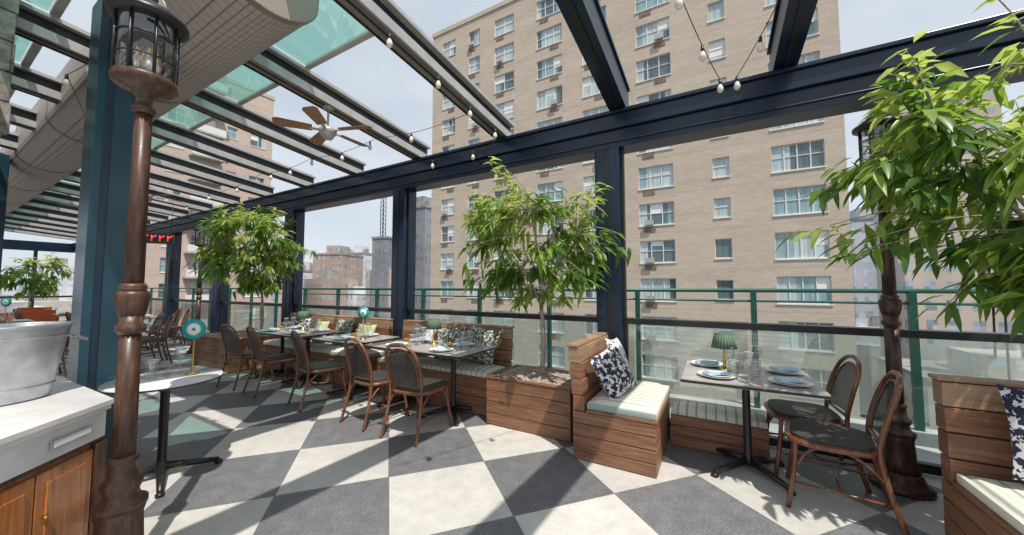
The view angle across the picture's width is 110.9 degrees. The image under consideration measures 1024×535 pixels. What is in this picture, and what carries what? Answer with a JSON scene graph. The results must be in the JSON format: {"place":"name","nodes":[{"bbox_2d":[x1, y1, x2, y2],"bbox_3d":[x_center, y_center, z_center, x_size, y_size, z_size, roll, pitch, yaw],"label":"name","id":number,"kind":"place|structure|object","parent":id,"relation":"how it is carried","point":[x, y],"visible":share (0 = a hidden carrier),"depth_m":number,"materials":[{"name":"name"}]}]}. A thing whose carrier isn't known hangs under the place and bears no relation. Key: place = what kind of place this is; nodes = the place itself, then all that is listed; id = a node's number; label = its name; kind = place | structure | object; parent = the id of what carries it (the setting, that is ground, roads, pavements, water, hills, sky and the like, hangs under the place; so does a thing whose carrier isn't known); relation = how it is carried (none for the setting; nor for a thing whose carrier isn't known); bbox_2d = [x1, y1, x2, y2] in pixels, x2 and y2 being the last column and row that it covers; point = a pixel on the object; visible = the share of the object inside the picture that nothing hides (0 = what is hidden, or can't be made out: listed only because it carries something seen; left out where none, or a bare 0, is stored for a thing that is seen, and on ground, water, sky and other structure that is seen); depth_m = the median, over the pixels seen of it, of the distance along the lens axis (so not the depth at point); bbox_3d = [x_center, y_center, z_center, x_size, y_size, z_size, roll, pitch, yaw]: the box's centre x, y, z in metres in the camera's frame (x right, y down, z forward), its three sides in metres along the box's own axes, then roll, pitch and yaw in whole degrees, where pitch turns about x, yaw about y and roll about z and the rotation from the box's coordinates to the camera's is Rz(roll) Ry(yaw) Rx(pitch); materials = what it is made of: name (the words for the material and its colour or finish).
{"place":"outdoors","nodes":[
{"label":"outdoors","id":0,"kind":"place"},
{"bbox_2d":[14,205,77,221],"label":"roof rafter","id":1,"kind":"object","parent":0,"point":[46,213],"visible":0.32,"depth_m":10.58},
{"bbox_2d":[144,93,274,330],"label":"apartment building","id":2,"kind":"structure","parent":0,"point":[263,104],"depth_m":47.63,"materials":[{"name":"brown brick"}]},
{"bbox_2d":[181,87,226,327],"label":"balconies","id":3,"kind":"structure","parent":2,"relation":"attached to","point":[216,133],"depth_m":45.27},
{"bbox_2d":[157,119,265,329],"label":"windows","id":4,"kind":"structure","parent":2,"relation":"attached to","point":[258,142],"depth_m":46.55,"materials":[{"name":"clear glass"}]},
{"bbox_2d":[56,318,945,534],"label":"terrace floor","id":5,"kind":"structure","parent":0,"point":[314,466],"depth_m":2.62,"materials":[{"name":"tile"}]},
{"bbox_2d":[0,153,9,276],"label":"teal column","id":6,"kind":"structure","parent":5,"relation":"on","point":[4,167],"depth_m":6.00,"materials":[{"name":"metal"}]},
{"bbox_2d":[0,0,19,136],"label":"stone wall","id":7,"kind":"structure","parent":5,"relation":"on","point":[9,11],"depth_m":2.97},
{"bbox_2d":[12,310,58,321],"bbox_3d":[-13.938,1.639,10.334,0.770,0.780,0.800,-3,-4,40],"label":"orange armchair","id":8,"kind":"object","parent":5,"relation":"on","point":[40,315],"visible":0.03,"depth_m":10.17,"materials":[{"name":"fabric"}]},
{"bbox_2d":[0,239,71,306],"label":"end window wall","id":9,"kind":"structure","parent":5,"relation":"on","point":[35,246],"depth_m":14.99,"materials":[{"name":"blue metal"}]},
{"bbox_2d":[0,375,113,534],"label":"bar counter","id":10,"kind":"object","parent":5,"relation":"on","point":[53,448],"visible":0.94,"depth_m":1.65,"materials":[{"name":"wood"}]},
{"bbox_2d":[0,321,88,406],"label":"ice bucket","id":11,"kind":"object","parent":10,"relation":"on","point":[31,353],"visible":1,"depth_m":1.85,"materials":[{"name":"metal"}]},
{"bbox_2d":[67,0,153,474],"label":"teal column","id":12,"kind":"structure","parent":5,"relation":"on","point":[103,200],"depth_m":2.70,"materials":[{"name":"metal"}]},
{"bbox_2d":[62,0,195,210],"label":"string lights","id":13,"kind":"object","parent":12,"relation":"attached to","point":[66,82],"visible":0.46,"depth_m":3.38,"materials":[{"name":"glass"}]},
{"bbox_2d":[90,0,189,534],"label":"street lamp","id":14,"kind":"object","parent":5,"relation":"on","point":[118,508],"visible":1,"depth_m":1.73,"materials":[{"name":"brown metal"}]},
{"bbox_2d":[141,313,164,359],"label":"bistro chair","id":15,"kind":"object","parent":5,"relation":"on","point":[156,320],"visible":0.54,"depth_m":7.14,"materials":[{"name":"wood"}]},
{"bbox_2d":[141,314,174,362],"bbox_3d":[-6.851,1.366,6.715,0.501,0.928,0.599,-2,-4,38],"label":"bistro chair","id":16,"kind":"object","parent":5,"relation":"on","point":[166,329],"visible":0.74,"depth_m":6.74,"materials":[{"name":"wood"}]},
{"bbox_2d":[97,368,223,498],"bbox_3d":[-2.677,1.226,2.709,0.694,0.750,0.694,0,-3,1],"label":"round table","id":17,"kind":"object","parent":5,"relation":"on","point":[164,383],"visible":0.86,"depth_m":2.69,"materials":[{"name":"stone"}]},
{"bbox_2d":[182,319,205,374],"bbox_3d":[-2.585,0.639,2.862,0.141,0.436,0.087,-1,-3,9],"label":"table number sign","id":18,"kind":"object","parent":17,"relation":"on","point":[193,329],"visible":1,"depth_m":2.86,"materials":[{"name":"teal metal"}]},
{"bbox_2d":[162,234,181,337],"bbox_3d":[-9.940,0.526,10.307,0.300,2.996,0.300,-2,-4,30],"label":"steel post","id":19,"kind":"object","parent":5,"relation":"on","point":[167,302],"visible":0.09,"depth_m":10.23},
{"bbox_2d":[155,308,191,346],"bbox_3d":[-8.352,1.478,8.721,0.501,0.928,0.599,-2,-4,38],"label":"bistro chair","id":20,"kind":"object","parent":5,"relation":"on","point":[186,315],"visible":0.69,"depth_m":8.79,"materials":[{"name":"wood"}]},
{"bbox_2d":[186,223,208,352],"bbox_3d":[-7.068,0.440,7.976,0.340,2.908,0.340,-2,-4,30],"label":"street lamp","id":21,"kind":"object","parent":5,"relation":"on","point":[200,243],"visible":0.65,"depth_m":7.94,"materials":[{"name":"brown metal"}]},
{"bbox_2d":[210,243,229,332],"bbox_3d":[-7.248,0.440,8.771,0.300,2.996,0.300,-2,-4,30],"label":"steel post","id":22,"kind":"object","parent":5,"relation":"on","point":[215,313],"visible":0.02,"depth_m":8.63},
{"bbox_2d":[194,329,286,371],"bbox_3d":[-5.195,1.550,6.756,1.420,0.548,0.970,-2,-4,30],"label":"wooden planter","id":23,"kind":"object","parent":5,"relation":"on","point":[209,351],"visible":0.38,"depth_m":6.32,"materials":[{"name":"brown wood"}]},
{"bbox_2d":[181,201,317,335],"bbox_3d":[-4.761,0.036,6.396,1.814,2.466,2.021,3,-4,-44],"label":"ficus tree","id":24,"kind":"object","parent":23,"relation":"on","point":[221,260],"visible":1,"depth_m":6.12,"materials":[{"name":"green plant"}]},
{"bbox_2d":[215,324,274,390],"bbox_3d":[-3.988,1.286,5.290,0.501,0.928,0.599,-1,-4,25],"label":"bistro chair","id":25,"kind":"object","parent":5,"relation":"on","point":[240,354],"visible":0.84,"depth_m":5.11,"materials":[{"name":"wood"}]},
{"bbox_2d":[220,301,281,329],"bbox_3d":[-5.859,1.330,7.927,2.936,1.090,0.070,-2,-4,30],"label":"glass balustrade","id":26,"kind":"object","parent":5,"relation":"on","point":[222,303],"visible":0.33,"depth_m":8.18,"materials":[{"name":"black metal"}]},
{"bbox_2d":[242,326,300,398],"bbox_3d":[-3.377,1.268,4.966,0.501,0.928,0.599,-2,-4,38],"label":"bistro chair","id":27,"kind":"object","parent":5,"relation":"on","point":[263,359],"visible":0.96,"depth_m":4.85,"materials":[{"name":"wood"}]},
{"bbox_2d":[281,210,304,326],"bbox_3d":[-4.470,0.352,7.186,0.300,2.996,0.300,-2,-4,30],"label":"steel post","id":28,"kind":"object","parent":5,"relation":"on","point":[287,302],"visible":0.45,"depth_m":7.11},
{"bbox_2d":[251,327,344,386],"bbox_3d":[-3.477,1.391,5.638,1.458,0.748,0.728,-2,-4,30],"label":"dining table","id":29,"kind":"object","parent":5,"relation":"on","point":[281,333],"visible":0.69,"depth_m":5.46,"materials":[{"name":"black metal"}]},
{"bbox_2d":[287,330,348,411],"bbox_3d":[-2.450,1.240,4.461,0.501,0.928,0.599,-3,-4,44],"label":"bistro chair","id":30,"kind":"object","parent":5,"relation":"on","point":[318,367],"visible":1,"depth_m":4.36,"materials":[{"name":"wood"}]},
{"bbox_2d":[262,313,392,388],"bbox_3d":[-3.181,1.304,5.959,2.770,0.949,0.587,-2,-4,30],"label":"banquette bench","id":31,"kind":"object","parent":5,"relation":"on","point":[321,351],"visible":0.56,"depth_m":5.61,"materials":[{"name":"brown wood"}]},
{"bbox_2d":[332,319,353,345],"bbox_3d":[-2.771,1.074,5.782,0.460,0.460,0.170,-2,-19,35],"label":"throw pillow","id":32,"kind":"object","parent":31,"relation":"on","point":[345,326],"visible":0.55,"depth_m":5.71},
{"bbox_2d":[294,304,390,312],"bbox_3d":[-3.102,1.242,6.354,2.886,1.090,0.070,-2,-4,30],"label":"glass balustrade","id":33,"kind":"object","parent":5,"relation":"on","point":[296,306],"visible":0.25,"depth_m":6.37,"materials":[{"name":"black metal"}]},
{"bbox_2d":[311,333,399,399],"bbox_3d":[-2.175,1.349,4.895,0.928,0.748,0.728,-2,-4,30],"label":"dining table","id":34,"kind":"object","parent":5,"relation":"on","point":[368,340],"visible":0.53,"depth_m":4.82,"materials":[{"name":"stone"}]},
{"bbox_2d":[339,337,409,431],"bbox_3d":[-1.518,1.209,3.905,0.501,0.928,0.599,-2,-4,36],"label":"bistro chair","id":35,"kind":"object","parent":5,"relation":"on","point":[370,378],"visible":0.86,"depth_m":3.74,"materials":[{"name":"wood"}]},
{"bbox_2d":[391,188,416,353],"bbox_3d":[-1.734,0.265,5.626,0.300,2.996,0.300,-2,-4,30],"label":"steel post","id":36,"kind":"object","parent":5,"relation":"on","point":[399,314],"visible":0.45,"depth_m":5.54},
{"bbox_2d":[379,343,452,446],"bbox_3d":[-0.958,1.190,3.562,0.501,0.928,0.599,-2,-4,26],"label":"bistro chair","id":37,"kind":"object","parent":5,"relation":"on","point":[418,385],"visible":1,"depth_m":3.39,"materials":[{"name":"wood"}]},
{"bbox_2d":[364,338,497,426],"bbox_3d":[-0.985,1.311,4.216,1.458,0.748,0.728,-2,-4,30],"label":"dining table","id":38,"kind":"object","parent":5,"relation":"on","point":[422,348],"visible":0.57,"depth_m":4.02,"materials":[{"name":"black metal"}]},
{"bbox_2d":[376,320,514,415],"bbox_3d":[-0.924,1.232,4.672,1.870,0.949,0.587,-2,-4,30],"label":"banquette bench","id":39,"kind":"object","parent":5,"relation":"on","point":[471,384],"visible":0.48,"depth_m":4.35,"materials":[{"name":"brown wood"}]},
{"bbox_2d":[412,324,435,356],"bbox_3d":[-1.252,1.016,4.916,0.420,0.420,0.170,4,-17,33],"label":"throw pillow","id":40,"kind":"object","parent":39,"relation":"on","point":[428,333],"visible":0.34,"depth_m":4.87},
{"bbox_2d":[434,326,465,360],"bbox_3d":[-0.828,1.011,4.650,0.460,0.460,0.169,-7,-24,25],"label":"throw pillow","id":41,"kind":"object","parent":39,"relation":"on","point":[449,335],"visible":0.48,"depth_m":4.62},
{"bbox_2d":[462,324,501,365],"bbox_3d":[-0.384,0.978,4.421,0.460,0.460,0.169,7,-15,30],"label":"throw pillow","id":42,"kind":"object","parent":39,"relation":"on","point":[480,336],"visible":0.77,"depth_m":4.35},
{"bbox_2d":[407,309,597,331],"bbox_3d":[-0.302,1.152,4.757,3.036,1.090,0.070,-2,-4,30],"label":"glass balustrade","id":43,"kind":"object","parent":5,"relation":"on","point":[521,316],"visible":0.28,"depth_m":4.63,"materials":[{"name":"black metal"}]},
{"bbox_2d":[486,364,573,441],"bbox_3d":[0.301,1.411,3.821,0.960,0.498,0.680,-2,-4,30],"label":"wooden planter","id":44,"kind":"object","parent":5,"relation":"on","point":[526,398],"visible":0.81,"depth_m":3.55,"materials":[{"name":"brown wood"}]},
{"bbox_2d":[456,156,633,374],"bbox_3d":[0.276,0.033,3.889,2.039,2.292,1.703,-1,-3,16],"label":"ficus tree","id":45,"kind":"object","parent":44,"relation":"on","point":[582,273],"visible":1,"depth_m":3.60,"materials":[{"name":"green plant"}]},
{"bbox_2d":[71,9,1023,252],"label":"steel beam","id":46,"kind":"structure","parent":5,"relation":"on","point":[835,85],"depth_m":3.58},
{"bbox_2d":[4,227,75,240],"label":"roof rafter","id":47,"kind":"object","parent":46,"relation":"attached to","point":[8,229],"depth_m":14.07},
{"bbox_2d":[5,211,76,227],"bbox_3d":[-15.526,-1.680,10.974,0.220,0.700,4.600,-2,-4,30],"label":"roof rafter","id":48,"kind":"object","parent":46,"relation":"attached to","point":[25,216],"visible":0.3,"depth_m":11.41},
{"bbox_2d":[5,217,76,232],"bbox_3d":[-16.829,-1.639,11.717,0.220,0.700,4.600,-2,-4,30],"label":"roof rafter","id":49,"kind":"object","parent":46,"relation":"attached to","point":[38,224],"visible":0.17,"depth_m":12.28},
{"bbox_2d":[5,222,76,236],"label":"roof rafter","id":50,"kind":"object","parent":46,"relation":"attached to","point":[37,229],"depth_m":13.19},
{"bbox_2d":[23,198,149,224],"bbox_3d":[-12.921,-1.763,9.488,0.220,0.700,4.600,-2,-4,30],"label":"roof rafter","id":51,"kind":"object","parent":46,"relation":"on","point":[49,205],"visible":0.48,"depth_m":9.76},
{"bbox_2d":[34,190,168,221],"bbox_3d":[-11.619,-1.805,8.745,0.220,0.700,4.600,-2,-4,30],"label":"roof rafter","id":52,"kind":"object","parent":46,"relation":"on","point":[57,197],"visible":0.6,"depth_m":9.02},
{"bbox_2d":[0,150,213,210],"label":"roof rafter","id":53,"kind":"object","parent":46,"relation":"on","point":[199,205],"visible":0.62,"depth_m":8.55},
{"bbox_2d":[47,181,189,216],"bbox_3d":[-10.317,-1.846,8.002,0.220,0.700,4.600,-2,-4,30],"label":"roof rafter","id":54,"kind":"object","parent":46,"relation":"on","point":[64,187],"visible":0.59,"depth_m":9.29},
{"bbox_2d":[0,131,241,204],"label":"roof rafter","id":55,"kind":"object","parent":46,"relation":"on","point":[9,140],"visible":0.29,"depth_m":7.52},
{"bbox_2d":[9,102,274,196],"bbox_3d":[-6.409,-1.971,5.773,0.220,0.700,4.600,-2,-4,30],"label":"roof rafter","id":56,"kind":"object","parent":46,"relation":"on","point":[23,117],"visible":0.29,"depth_m":6.49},
{"bbox_2d":[11,62,315,186],"bbox_3d":[-5.107,-2.012,5.030,0.220,0.700,4.600,-2,-4,30],"label":"roof rafter","id":57,"kind":"object","parent":46,"relation":"on","point":[32,82],"visible":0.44,"depth_m":5.36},
{"bbox_2d":[170,234,176,298],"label":"window track","id":58,"kind":"structure","parent":46,"relation":"attached to","point":[173,270],"depth_m":10.23,"materials":[{"name":"black metal"}]},
{"bbox_2d":[15,0,365,174],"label":"roof rafter","id":59,"kind":"object","parent":46,"relation":"on","point":[45,29],"visible":0.62,"depth_m":4.39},
{"bbox_2d":[293,211,299,303],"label":"window track","id":60,"kind":"structure","parent":46,"relation":"attached to","point":[295,270],"depth_m":7.10,"materials":[{"name":"black metal"}]},
{"bbox_2d":[243,46,429,158],"bbox_3d":[-2.502,-2.095,3.544,0.220,0.700,4.600,-2,-4,30],"label":"roof rafter","id":61,"kind":"object","parent":46,"relation":"on","point":[279,67],"visible":0.62,"depth_m":4.10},
{"bbox_2d":[333,0,514,138],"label":"roof rafter","id":62,"kind":"object","parent":46,"relation":"on","point":[398,24],"visible":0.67,"depth_m":3.37,"materials":[{"name":"grey metal"}]},
{"bbox_2d":[353,0,505,138],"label":"string lights","id":63,"kind":"object","parent":46,"relation":"attached to","point":[389,43],"visible":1,"depth_m":3.40,"materials":[{"name":"glass"}]},
{"bbox_2d":[406,154,597,316],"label":"window track","id":64,"kind":"structure","parent":46,"relation":"attached to","point":[408,277],"depth_m":5.53,"materials":[{"name":"black metal"}]},
{"bbox_2d":[555,0,629,110],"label":"roof rafter","id":65,"kind":"object","parent":46,"relation":"on","point":[585,20],"visible":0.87,"depth_m":3.12,"materials":[{"name":"black metal"}]},
{"bbox_2d":[620,149,626,317],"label":"window track","id":66,"kind":"structure","parent":46,"relation":"attached to","point":[623,232],"depth_m":3.90,"materials":[{"name":"black metal"}]},
{"bbox_2d":[675,0,726,92],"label":"string lights","id":67,"kind":"object","parent":46,"relation":"attached to","point":[679,4],"visible":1,"depth_m":2.74,"materials":[{"name":"glass"}]},
{"bbox_2d":[767,0,817,70],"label":"roof rafter","id":68,"kind":"object","parent":46,"relation":"on","point":[791,23],"visible":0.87,"depth_m":2.83,"materials":[{"name":"black metal"}]},
{"bbox_2d":[727,0,779,90],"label":"string lights","id":69,"kind":"object","parent":68,"relation":"hanging from","point":[760,49],"visible":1,"depth_m":2.72,"materials":[{"name":"white glass"}]},
{"bbox_3d":[-12.501,-1.781,6.653,21.800,1.000,1.300,-2,-4,30],"label":"roof","id":70,"kind":"object","parent":46,"relation":"on","visible":0},
{"bbox_2d":[0,0,318,215],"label":"ventilation duct","id":71,"kind":"object","parent":70,"relation":"attached to","point":[227,37],"visible":0.7,"depth_m":3.34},
{"bbox_2d":[147,208,174,243],"bbox_3d":[-8.391,-1.075,8.351,0.600,1.020,0.078,2,-4,-30],"label":"neon sign","id":72,"kind":"object","parent":70,"relation":"hanging from","point":[156,238],"visible":0.73,"depth_m":8.35,"materials":[{"name":"red metal"}]},
{"bbox_2d":[10,0,373,183],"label":"teal roof glass","id":73,"kind":"object","parent":70,"relation":"attached to","point":[332,30],"visible":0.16,"depth_m":3.60,"materials":[{"name":"glass"}]},
{"bbox_2d":[272,105,372,146],"bbox_3d":[-2.142,-1.698,4.162,1.057,0.415,1.017,-2,-4,30],"label":"ceiling fan","id":74,"kind":"object","parent":70,"relation":"hanging from","point":[325,132],"visible":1,"depth_m":4.04,"materials":[{"name":"wood"}]},
{"bbox_2d":[196,111,472,199],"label":"string lights","id":75,"kind":"object","parent":70,"relation":"hanging from","point":[450,127],"visible":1,"depth_m":5.09,"materials":[{"name":"white glass"}]},
{"bbox_2d":[596,147,624,349],"bbox_3d":[1.131,0.173,3.992,0.300,2.996,0.300,-2,-4,30],"label":"steel post","id":76,"kind":"object","parent":5,"relation":"on","point":[610,297],"visible":0.48,"depth_m":3.89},
{"bbox_2d":[566,332,670,477],"bbox_3d":[1.026,1.155,3.282,0.727,0.949,0.970,-2,-4,30],"label":"booth bench","id":77,"kind":"object","parent":5,"relation":"on","point":[629,430],"visible":0.89,"depth_m":2.92,"materials":[{"name":"brown wood"}]},
{"bbox_2d":[589,341,636,398],"bbox_3d":[0.908,0.938,3.154,0.440,0.440,0.170,-16,-15,-44],"label":"throw pillow","id":78,"kind":"object","parent":77,"relation":"on","point":[613,373],"visible":0.95,"depth_m":3.07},
{"bbox_2d":[670,401,769,463],"bbox_3d":[1.856,1.446,3.193,0.744,0.356,0.267,-2,-4,30],"label":"window seat bench","id":79,"kind":"object","parent":5,"relation":"on","point":[704,427],"depth_m":3.10,"materials":[{"name":"brown wood"}]},
{"bbox_2d":[680,360,832,495],"bbox_3d":[1.875,1.233,2.815,0.888,0.748,0.788,-2,-4,30],"label":"dining table","id":80,"kind":"object","parent":5,"relation":"on","point":[761,383],"visible":0.86,"depth_m":2.73,"materials":[{"name":"black metal"}]},
{"bbox_2d":[697,370,736,378],"bbox_3d":[1.602,0.833,2.762,0.270,0.041,0.270,-1,-4,25],"label":"dinner plate","id":81,"kind":"object","parent":80,"relation":"on","point":[719,374],"visible":1,"depth_m":2.72,"materials":[{"name":"ceramic"}]},
{"bbox_2d":[711,333,736,370],"bbox_3d":[1.803,0.717,3.000,0.193,0.300,0.193,-2,-4,30],"label":"table lamp","id":82,"kind":"object","parent":80,"relation":"on","point":[724,341],"visible":0.98,"depth_m":2.95,"materials":[{"name":"fabric"}]},
{"bbox_2d":[764,366,804,374],"bbox_3d":[2.227,0.840,2.889,0.270,0.041,0.270,-1,-4,25],"label":"dinner plate","id":83,"kind":"object","parent":80,"relation":"on","point":[786,370],"visible":1,"depth_m":2.85,"materials":[{"name":"ceramic"}]},
{"bbox_2d":[767,376,813,386],"bbox_3d":[2.012,0.821,2.552,0.270,0.041,0.270,-2,-4,30],"label":"dinner plate","id":84,"kind":"object","parent":80,"relation":"on","point":[792,381],"visible":1,"depth_m":2.52,"materials":[{"name":"ceramic"}]},
{"bbox_2d":[763,354,871,492],"bbox_3d":[2.387,1.149,2.829,0.599,0.928,0.501,-1,-4,25],"label":"bistro chair","id":85,"kind":"object","parent":5,"relation":"on","point":[781,410],"visible":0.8,"depth_m":2.74,"materials":[{"name":"wood"}]},
{"bbox_2d":[624,318,1023,476],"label":"glass balustrade","id":86,"kind":"object","parent":5,"relation":"on","point":[930,468],"visible":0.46,"depth_m":3.01,"materials":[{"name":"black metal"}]},
{"bbox_2d":[784,370,909,534],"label":"bistro chair","id":87,"kind":"object","parent":5,"relation":"on","point":[815,435],"visible":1,"depth_m":2.29,"materials":[{"name":"wood"}]},
{"bbox_2d":[851,112,936,500],"bbox_3d":[2.825,0.172,2.642,0.340,2.848,0.340,-2,-4,30],"label":"street lamp","id":88,"kind":"object","parent":5,"relation":"on","point":[906,477],"visible":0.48,"depth_m":2.57,"materials":[{"name":"brown metal"}]},
{"bbox_2d":[928,373,1023,534],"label":"booth bench","id":89,"kind":"object","parent":5,"relation":"on","point":[982,491],"visible":1,"depth_m":1.84,"materials":[{"name":"brown wood"}]},
{"bbox_2d":[996,383,1023,480],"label":"throw pillow","id":90,"kind":"object","parent":89,"relation":"on","point":[1013,400],"visible":1,"depth_m":1.69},
{"bbox_3d":[3.377,1.306,1.951,0.960,0.498,0.820,-2,-4,30],"label":"wooden planter","id":91,"kind":"object","parent":5,"relation":"on","visible":0},
{"bbox_2d":[774,0,1023,339],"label":"ficus tree","id":92,"kind":"object","parent":91,"relation":"on","point":[929,136],"visible":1,"depth_m":2.05,"materials":[{"name":"green plant"}]},
{"bbox_3d":[-18.666,1.958,13.605,0.820,0.498,0.820,-2,-4,30],"label":"wooden planter","id":93,"kind":"object","parent":5,"relation":"on","visible":0},
{"bbox_2d":[0,252,73,306],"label":"ficus tree","id":94,"kind":"object","parent":93,"relation":"on","point":[44,288],"visible":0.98,"depth_m":13.66,"materials":[{"name":"green plant"}]},
{"bbox_2d":[0,0,1023,300],"label":"sky","id":95,"kind":"structure","parent":0,"point":[371,73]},
{"bbox_2d":[430,0,859,416],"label":"apartment building","id":96,"kind":"structure","parent":0,"point":[732,211],"depth_m":28.49,"materials":[{"name":"beige brick"}]},
{"bbox_2d":[440,0,836,400],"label":"windows","id":97,"kind":"structure","parent":96,"relation":"in","point":[810,154],"depth_m":29.25,"materials":[{"name":"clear glass"}]},
{"bbox_2d":[876,347,1023,427],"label":"office building","id":98,"kind":"structure","parent":0,"point":[977,362],"depth_m":48.35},
{"bbox_2d":[985,270,1023,379],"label":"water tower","id":99,"kind":"structure","parent":98,"relation":"on","point":[1007,345],"depth_m":45.10,"materials":[{"name":"brown wood"}]},
{"label":"ground","id":100,"kind":"structure","parent":0,"visible":0},
{"bbox_2d":[312,245,363,285],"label":"brown tower","id":101,"kind":"structure","parent":100,"relation":"on","point":[345,262],"depth_m":115.82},
{"bbox_2d":[351,246,371,285],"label":"white tower","id":102,"kind":"structure","parent":100,"relation":"on","point":[366,254],"depth_m":134.86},
{"bbox_2d":[371,236,391,317],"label":"dark tower","id":103,"kind":"structure","parent":100,"relation":"on","point":[381,255],"depth_m":97.87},
{"bbox_2d":[415,196,430,320],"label":"dark tower","id":104,"kind":"structure","parent":100,"relation":"on","point":[423,244],"depth_m":86.47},
{"bbox_2d":[0,258,1023,417],"bbox_3d":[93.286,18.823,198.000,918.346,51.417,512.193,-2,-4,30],"label":"distant city","id":105,"kind":"object","parent":100,"relation":"on","point":[868,349],"visible":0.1,"depth_m":103.37},
{"bbox_2d":[144,321,941,463],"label":"terrace building","id":106,"kind":"structure","parent":100,"relation":"on","point":[927,446],"depth_m":3.73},
{"bbox_2d":[147,288,996,431],"bbox_3d":[-4.761,1.228,8.746,33.000,1.444,0.060,-2,-4,30],"label":"green railing","id":107,"kind":"object","parent":106,"relation":"on","point":[916,374],"visible":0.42,"depth_m":4.44,"materials":[{"name":"metal"}]},
{"bbox_2d":[188,299,1021,333],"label":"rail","id":108,"kind":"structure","parent":106,"relation":"on","point":[708,320],"depth_m":4.47,"materials":[{"name":"metal"}]},
{"bbox_2d":[849,207,878,325],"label":"glass tower","id":109,"kind":"structure","parent":100,"relation":"on","point":[864,273],"depth_m":80.57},
{"bbox_2d":[866,88,1020,360],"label":"tan tower","id":110,"kind":"structure","parent":100,"relation":"on","point":[933,349],"depth_m":58.23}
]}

